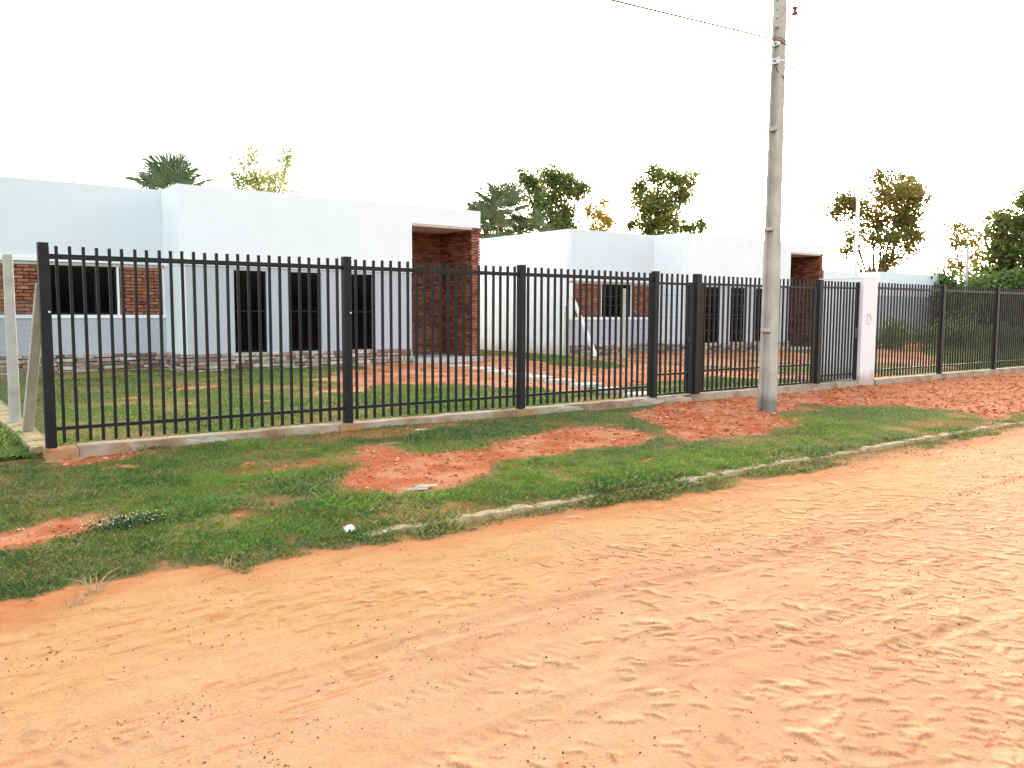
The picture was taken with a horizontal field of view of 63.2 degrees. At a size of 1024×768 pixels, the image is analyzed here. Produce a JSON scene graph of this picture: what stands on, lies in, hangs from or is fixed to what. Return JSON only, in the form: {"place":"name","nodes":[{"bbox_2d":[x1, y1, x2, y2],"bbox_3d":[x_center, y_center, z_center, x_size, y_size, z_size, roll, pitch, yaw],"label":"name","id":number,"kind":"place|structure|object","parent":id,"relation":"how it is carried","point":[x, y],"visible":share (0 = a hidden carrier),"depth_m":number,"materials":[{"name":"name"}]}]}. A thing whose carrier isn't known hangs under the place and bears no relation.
{"place":"outdoors","nodes":[
{"label":"outdoors","id":0,"kind":"place"},
{"bbox_2d":[0,423,40,459],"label":"side grass","id":1,"kind":"structure","parent":0,"point":[5,440],"depth_m":9.55,"materials":[{"name":"green plant"}]},
{"bbox_2d":[0,339,1017,456],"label":"yard","id":2,"kind":"structure","parent":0,"point":[170,410],"depth_m":17.65,"materials":[{"name":"green plant"}]},
{"bbox_2d":[2,254,20,422],"bbox_3d":[-6.662,-0.498,11.078,0.130,2.440,0.130,-3,6,-37],"label":"concrete post","id":3,"kind":"object","parent":2,"relation":"on","point":[11,350],"visible":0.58,"depth_m":11.02,"materials":[{"name":"grey concrete"}]},
{"bbox_2d":[0,400,44,459],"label":"boundary kerb","id":4,"kind":"structure","parent":2,"relation":"on","point":[35,439],"depth_m":10.06,"materials":[{"name":"beige concrete"}]},
{"bbox_2d":[22,283,40,431],"bbox_3d":[-5.657,-0.162,9.818,0.121,2.000,1.753,-4,6,-37],"label":"concrete post","id":5,"kind":"object","parent":2,"relation":"on","point":[31,388],"visible":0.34,"depth_m":9.77,"materials":[{"name":"grey concrete"}]},
{"bbox_2d":[0,267,44,435],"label":"wire fence","id":6,"kind":"object","parent":5,"relation":"attached to","point":[3,359],"visible":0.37,"depth_m":10.81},
{"bbox_2d":[114,143,219,189],"bbox_3d":[-12.121,-4.723,29.907,3.481,7.995,3.709,2,5,14],"label":"fan palm","id":7,"kind":"object","parent":2,"relation":"on","point":[164,172],"visible":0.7,"depth_m":28.99,"materials":[{"name":"green plant"}]},
{"bbox_2d":[0,176,482,374],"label":"white house","id":8,"kind":"structure","parent":2,"relation":"on","point":[188,220],"depth_m":21.16,"materials":[{"name":"grey paint"}]},
{"bbox_2d":[50,265,117,314],"bbox_3d":[-10.500,-2.292,20.385,1.490,1.182,0.080,-3,6,-37],"label":"window","id":9,"kind":"structure","parent":8,"relation":"in","point":[63,269],"depth_m":20.35,"materials":[{"name":"black glass"}]},
{"bbox_2d":[233,270,266,352],"bbox_3d":[-6.774,-1.865,21.469,0.850,2.093,0.080,-3,6,-37],"label":"window","id":10,"kind":"structure","parent":8,"relation":"in","point":[243,274],"depth_m":21.46,"materials":[{"name":"black glass"}]},
{"bbox_2d":[291,272,317,350],"bbox_3d":[-5.581,-1.937,22.359,0.910,2.093,0.080,-3,6,-37],"label":"window","id":11,"kind":"structure","parent":8,"relation":"in","point":[294,275],"depth_m":22.34,"materials":[{"name":"black glass"}]},
{"bbox_2d":[352,274,371,349],"bbox_3d":[-4.344,-2.012,23.283,0.900,2.093,0.080,-3,6,-37],"label":"window","id":12,"kind":"structure","parent":8,"relation":"in","point":[359,277],"depth_m":23.37,"materials":[{"name":"black glass"}]},
{"bbox_2d":[220,143,303,193],"bbox_3d":[-10.718,-5.759,35.424,3.269,9.112,3.461,1,5,13],"label":"tree","id":13,"kind":"object","parent":2,"relation":"on","point":[258,179],"visible":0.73,"depth_m":35.09,"materials":[{"name":"green plant"}]},
{"bbox_2d":[0,353,841,445],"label":"yard grass","id":14,"kind":"structure","parent":2,"relation":"on","point":[307,403],"depth_m":14.87,"materials":[{"name":"green plant"}]},
{"bbox_2d":[469,367,495,369],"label":"stepping slab","id":15,"kind":"structure","parent":2,"relation":"on","point":[482,368],"depth_m":22.00,"materials":[{"name":"concrete"}]},
{"bbox_2d":[458,190,524,238],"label":"fan palm","id":16,"kind":"object","parent":2,"relation":"on","point":[495,214],"visible":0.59,"depth_m":41.82,"materials":[{"name":"green plant"}]},
{"bbox_2d":[487,369,510,372],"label":"stepping slab","id":17,"kind":"structure","parent":2,"relation":"on","point":[497,371],"depth_m":21.03,"materials":[{"name":"concrete"}]},
{"bbox_2d":[469,174,530,234],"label":"fan palm","id":18,"kind":"object","parent":2,"relation":"on","point":[511,194],"visible":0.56,"depth_m":43.15,"materials":[{"name":"green plant"}]},
{"bbox_2d":[503,373,531,376],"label":"stepping slab","id":19,"kind":"structure","parent":2,"relation":"on","point":[510,374],"depth_m":20.05,"materials":[{"name":"concrete"}]},
{"bbox_2d":[502,203,554,235],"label":"fan palm","id":20,"kind":"object","parent":2,"relation":"on","point":[533,220],"visible":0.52,"depth_m":43.77,"materials":[{"name":"green plant"}]},
{"bbox_2d":[525,375,552,379],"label":"stepping slab","id":21,"kind":"structure","parent":2,"relation":"on","point":[538,377],"depth_m":19.21,"materials":[{"name":"concrete"}]},
{"bbox_2d":[511,161,598,230],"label":"tree","id":22,"kind":"object","parent":2,"relation":"on","point":[559,184],"visible":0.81,"depth_m":50.74,"materials":[{"name":"green plant"}]},
{"bbox_2d":[544,378,575,383],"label":"stepping slab","id":23,"kind":"structure","parent":2,"relation":"on","point":[557,381],"depth_m":18.32,"materials":[{"name":"concrete"}]},
{"bbox_2d":[564,306,565,355],"bbox_3d":[1.848,-1.704,28.518,0.090,1.950,0.090,-3,6,-37],"label":"concrete post","id":24,"kind":"object","parent":2,"relation":"on","point":[565,334],"visible":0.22,"depth_m":28.49,"materials":[{"name":"grey concrete"}]},
{"bbox_2d":[569,294,595,355],"bbox_3d":[2.436,-1.832,27.721,0.120,2.350,1.553,-3,6,-37],"label":"concrete post","id":25,"kind":"object","parent":2,"relation":"on","point":[582,323],"visible":0.46,"depth_m":27.75,"materials":[{"name":"white paint"}]},
{"bbox_2d":[570,382,601,387],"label":"stepping slab","id":26,"kind":"structure","parent":2,"relation":"on","point":[582,385],"depth_m":17.32,"materials":[{"name":"concrete"}]},
{"bbox_2d":[318,353,877,391],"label":"yard clods","id":27,"kind":"object","parent":2,"relation":"on","point":[543,370],"visible":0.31,"depth_m":21.47,"materials":[{"name":"soil"}]},
{"bbox_2d":[581,197,618,231],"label":"tree","id":28,"kind":"object","parent":2,"relation":"on","point":[603,218],"visible":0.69,"depth_m":54.94,"materials":[{"name":"yellow plant"}]},
{"bbox_2d":[595,387,629,393],"bbox_3d":[1.993,0.152,16.390,0.580,0.145,0.420,-2,6,-32],"label":"stepping slab","id":29,"kind":"object","parent":2,"relation":"on","point":[611,391],"depth_m":16.25,"materials":[{"name":"concrete"}]},
{"bbox_2d":[622,289,625,358],"bbox_3d":[3.509,-1.766,26.287,0.130,2.480,0.130,-3,6,-37],"label":"concrete post","id":30,"kind":"object","parent":2,"relation":"on","point":[624,324],"visible":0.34,"depth_m":26.23,"materials":[{"name":"grey concrete"}]},
{"bbox_2d":[575,293,876,360],"bbox_3d":[5.236,-1.707,23.979,0.006,1.726,11.200,-3,6,-37],"label":"wire fence","id":31,"kind":"object","parent":30,"relation":"attached to","point":[674,317],"visible":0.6,"depth_m":24.68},
{"bbox_2d":[622,391,648,397],"bbox_3d":[2.400,0.236,15.449,0.580,0.145,0.420,-4,7,-35],"label":"stepping slab","id":32,"kind":"object","parent":2,"relation":"on","point":[634,394],"depth_m":15.31,"materials":[{"name":"concrete"}]},
{"bbox_2d":[478,229,824,355],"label":"white house","id":33,"kind":"structure","parent":2,"relation":"on","point":[690,254],"depth_m":30.77,"materials":[{"name":"grey paint"}]},
{"bbox_2d":[602,284,629,316],"bbox_3d":[3.739,-3.026,30.272,1.490,1.182,0.080,-3,6,-37],"label":"window","id":34,"kind":"structure","parent":33,"relation":"in","point":[607,285],"depth_m":30.20,"materials":[{"name":"black glass"}]},
{"bbox_2d":[705,287,717,342],"bbox_3d":[7.465,-2.599,31.356,0.850,2.093,0.080,-3,6,-37],"label":"window","id":35,"kind":"structure","parent":33,"relation":"in","point":[707,288],"depth_m":31.37,"materials":[{"name":"black glass"}]},
{"bbox_2d":[729,288,743,341],"bbox_3d":[8.658,-2.671,32.246,0.910,2.093,0.080,-3,6,-37],"label":"window","id":36,"kind":"structure","parent":33,"relation":"in","point":[739,289],"depth_m":32.27,"materials":[{"name":"black glass"}]},
{"bbox_2d":[755,289,761,341],"bbox_3d":[9.904,-2.744,33.157,0.900,2.093,0.050,-3,6,-37],"label":"window","id":37,"kind":"structure","parent":33,"relation":"in","point":[756,289],"depth_m":33.06,"materials":[{"name":"black glass"}]},
{"bbox_2d":[619,160,714,234],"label":"tree","id":38,"kind":"object","parent":2,"relation":"on","point":[659,206],"visible":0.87,"depth_m":56.44,"materials":[{"name":"green plant"}]},
{"bbox_2d":[575,355,875,377],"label":"boundary kerb","id":39,"kind":"structure","parent":2,"relation":"on","point":[645,361],"depth_m":24.43,"materials":[{"name":"grey concrete"}]},
{"bbox_2d":[819,278,877,384],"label":"gate pillar","id":40,"kind":"structure","parent":2,"relation":"on","point":[867,330],"depth_m":18.64,"materials":[{"name":"paint"}]},
{"bbox_2d":[853,181,860,277],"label":"lamp pole","id":41,"kind":"object","parent":2,"relation":"on","point":[855,265],"visible":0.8,"depth_m":44.53,"materials":[{"name":"white paint"}]},
{"bbox_2d":[824,271,938,337],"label":"white house","id":42,"kind":"structure","parent":2,"relation":"on","point":[903,278],"depth_m":49.31,"materials":[{"name":"grey paint"}]},
{"bbox_2d":[820,163,945,272],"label":"tree","id":43,"kind":"object","parent":2,"relation":"on","point":[908,194],"visible":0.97,"depth_m":61.02,"materials":[{"name":"green plant"}]},
{"bbox_2d":[875,316,912,348],"bbox_3d":[15.991,-2.123,36.409,3.012,2.201,3.434,2,5,14],"label":"bush","id":44,"kind":"object","parent":2,"relation":"on","point":[894,334],"visible":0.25,"depth_m":35.55,"materials":[{"name":"green plant"}]},
{"bbox_2d":[927,264,970,330],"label":"bush","id":45,"kind":"object","parent":2,"relation":"on","point":[943,278],"visible":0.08,"depth_m":51.66,"materials":[{"name":"green plant"}]},
{"bbox_2d":[911,311,988,349],"bbox_3d":[19.291,-2.071,36.528,3.473,2.281,3.262,-3,6,-37],"label":"bush","id":46,"kind":"object","parent":2,"relation":"on","point":[950,333],"visible":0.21,"depth_m":36.20,"materials":[{"name":"green plant"}]},
{"bbox_2d":[927,269,997,335],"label":"bush","id":47,"kind":"object","parent":2,"relation":"on","point":[963,279],"visible":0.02,"depth_m":50.52,"materials":[{"name":"green plant"}]},
{"bbox_2d":[936,217,992,280],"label":"tree","id":48,"kind":"object","parent":2,"relation":"on","point":[957,240],"visible":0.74,"depth_m":61.50,"materials":[{"name":"green plant"}]},
{"bbox_2d":[964,246,968,304],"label":"lamp pole","id":49,"kind":"object","parent":2,"relation":"on","point":[967,263],"visible":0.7,"depth_m":49.66,"materials":[{"name":"metal"}]},
{"bbox_2d":[946,261,1023,332],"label":"bush","id":50,"kind":"object","parent":2,"relation":"on","point":[994,279],"visible":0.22,"depth_m":48.19,"materials":[{"name":"green plant"}]},
{"bbox_2d":[968,182,1023,278],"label":"tree","id":51,"kind":"object","parent":2,"relation":"on","point":[1005,249],"visible":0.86,"depth_m":56.62,"materials":[{"name":"green plant"}]},
{"bbox_2d":[974,266,1023,330],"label":"bush","id":52,"kind":"object","parent":2,"relation":"on","point":[1020,273],"visible":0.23,"depth_m":47.71,"materials":[{"name":"green plant"}]},
{"bbox_2d":[977,320,1023,347],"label":"bush","id":53,"kind":"object","parent":2,"relation":"on","point":[1000,335],"visible":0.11,"depth_m":37.66,"materials":[{"name":"green plant"}]},
{"bbox_2d":[0,421,1023,767],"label":"road","id":54,"kind":"structure","parent":0,"point":[784,645],"depth_m":4.34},
{"bbox_2d":[61,590,96,607],"bbox_3d":[-2.513,1.257,4.837,0.112,0.096,0.181,3,5,24],"label":"dry weed","id":55,"kind":"object","parent":54,"relation":"on","point":[78,603],"visible":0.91,"depth_m":4.85,"materials":[{"name":"beige plant"}]},
{"bbox_2d":[66,567,119,593],"bbox_3d":[-2.483,1.189,5.030,0.251,0.178,0.294,3,6,32],"label":"dry weed","id":56,"kind":"object","parent":54,"relation":"on","point":[97,587],"visible":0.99,"depth_m":5.02,"materials":[{"name":"beige plant"}]},
{"bbox_2d":[223,553,241,568],"bbox_3d":[-1.875,1.181,5.530,0.122,0.113,0.113,2,5,20],"label":"dry weed","id":57,"kind":"object","parent":54,"relation":"on","point":[225,561],"visible":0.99,"depth_m":5.53,"materials":[{"name":"beige plant"}]},
{"bbox_2d":[0,434,1023,767],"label":"road pebbles","id":58,"kind":"object","parent":54,"relation":"on","point":[562,612],"visible":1,"depth_m":4.41,"materials":[{"name":"stone"}]},
{"bbox_2d":[366,421,1023,538],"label":"kerb","id":59,"kind":"structure","parent":54,"relation":"on","point":[485,514],"depth_m":8.47,"materials":[{"name":"grey concrete"}]},
{"bbox_2d":[0,372,1023,603],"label":"verge","id":60,"kind":"structure","parent":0,"point":[45,530],"depth_m":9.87,"materials":[{"name":"green plant"}]},
{"bbox_2d":[49,508,227,539],"bbox_3d":[-2.857,1.060,6.481,1.299,0.103,0.495,-3,6,-37],"label":"flowering weed","id":61,"kind":"object","parent":60,"relation":"on","point":[110,522],"visible":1,"depth_m":6.38,"materials":[{"name":"green plant"}]},
{"bbox_2d":[344,524,354,532],"bbox_3d":[-1.237,1.097,6.332,0.078,0.055,0.068,-3,6,-37],"label":"plastic scrap","id":62,"kind":"object","parent":60,"relation":"on","point":[351,527],"visible":1,"depth_m":6.32,"materials":[{"name":"white plastic"}]},
{"bbox_2d":[406,484,437,490],"bbox_3d":[-0.836,0.965,7.765,0.350,0.050,0.116,-3,6,-37],"label":"pale rock","id":63,"kind":"object","parent":60,"relation":"on","point":[422,487],"visible":0.94,"depth_m":7.74,"materials":[{"name":"white stone"}]},
{"bbox_2d":[1,375,1023,565],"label":"soil clods","id":64,"kind":"object","parent":60,"relation":"on","point":[744,412],"visible":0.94,"depth_m":13.53,"materials":[{"name":"red soil"}]},
{"bbox_2d":[42,366,1023,462],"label":"wall","id":65,"kind":"structure","parent":60,"relation":"on","point":[88,451],"depth_m":11.97,"materials":[{"name":"concrete"}]},
{"bbox_2d":[36,242,659,447],"bbox_3d":[-1.263,-0.636,11.808,9.515,2.220,0.112,-3,6,-37],"label":"metal fence","id":66,"kind":"object","parent":65,"relation":"on","point":[520,342],"visible":1,"depth_m":11.08,"materials":[{"name":"grey metal"}]},
{"bbox_2d":[690,274,701,393],"bbox_3d":[3.381,-0.899,15.281,0.135,2.225,0.120,-3,6,-37],"label":"gate post","id":67,"kind":"object","parent":65,"relation":"on","point":[697,279],"visible":0.76,"depth_m":15.23,"materials":[{"name":"grey metal"}]},
{"bbox_2d":[657,273,693,395],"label":"wicket gate","id":68,"kind":"structure","parent":67,"relation":"attached to","point":[689,313],"depth_m":14.98,"materials":[{"name":"grey metal"}]},
{"bbox_2d":[700,276,816,392],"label":"driveway gate","id":69,"kind":"structure","parent":67,"relation":"attached to","point":[811,321],"depth_m":16.18,"materials":[{"name":"grey metal"}]},
{"bbox_2d":[812,280,823,383],"bbox_3d":[6.463,-1.055,17.584,0.115,2.285,0.110,-3,6,-37],"label":"gate post","id":70,"kind":"object","parent":65,"relation":"on","point":[818,329],"visible":0.76,"depth_m":17.53,"materials":[{"name":"grey metal"}]},
{"bbox_2d":[820,281,859,380],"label":"pedestrian gate","id":71,"kind":"structure","parent":70,"relation":"attached to","point":[856,323],"depth_m":18.07,"materials":[{"name":"grey metal"}]},
{"bbox_2d":[874,282,1023,376],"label":"metal fence","id":72,"kind":"object","parent":65,"relation":"on","point":[1010,351],"visible":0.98,"depth_m":20.99,"materials":[{"name":"grey metal"}]},
{"bbox_2d":[688,477,698,486],"bbox_3d":[1.801,0.979,8.277,0.162,0.107,0.087,-3,6,-37],"label":"white rock","id":73,"kind":"object","parent":60,"relation":"on","point":[694,480],"visible":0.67,"depth_m":8.24,"materials":[{"name":"white stone"}]},
{"bbox_2d":[758,0,797,411],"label":"utility pole","id":74,"kind":"object","parent":60,"relation":"on","point":[768,368],"visible":0.97,"depth_m":13.65,"materials":[{"name":"concrete"}]},
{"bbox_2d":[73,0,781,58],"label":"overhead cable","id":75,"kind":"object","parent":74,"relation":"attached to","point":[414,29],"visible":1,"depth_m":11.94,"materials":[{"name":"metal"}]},
{"bbox_2d":[609,0,782,41],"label":"overhead cable","id":76,"kind":"object","parent":74,"relation":"attached to","point":[671,14],"visible":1,"depth_m":12.35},
{"bbox_2d":[0,0,1023,280],"label":"sky","id":77,"kind":"structure","parent":0,"point":[418,117],"materials":[{"name":"white"}]},
{"bbox_2d":[905,337,1023,369],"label":"tall grass","id":78,"kind":"structure","parent":0,"point":[976,355],"depth_m":29.69,"materials":[{"name":"green plant"}]}
]}

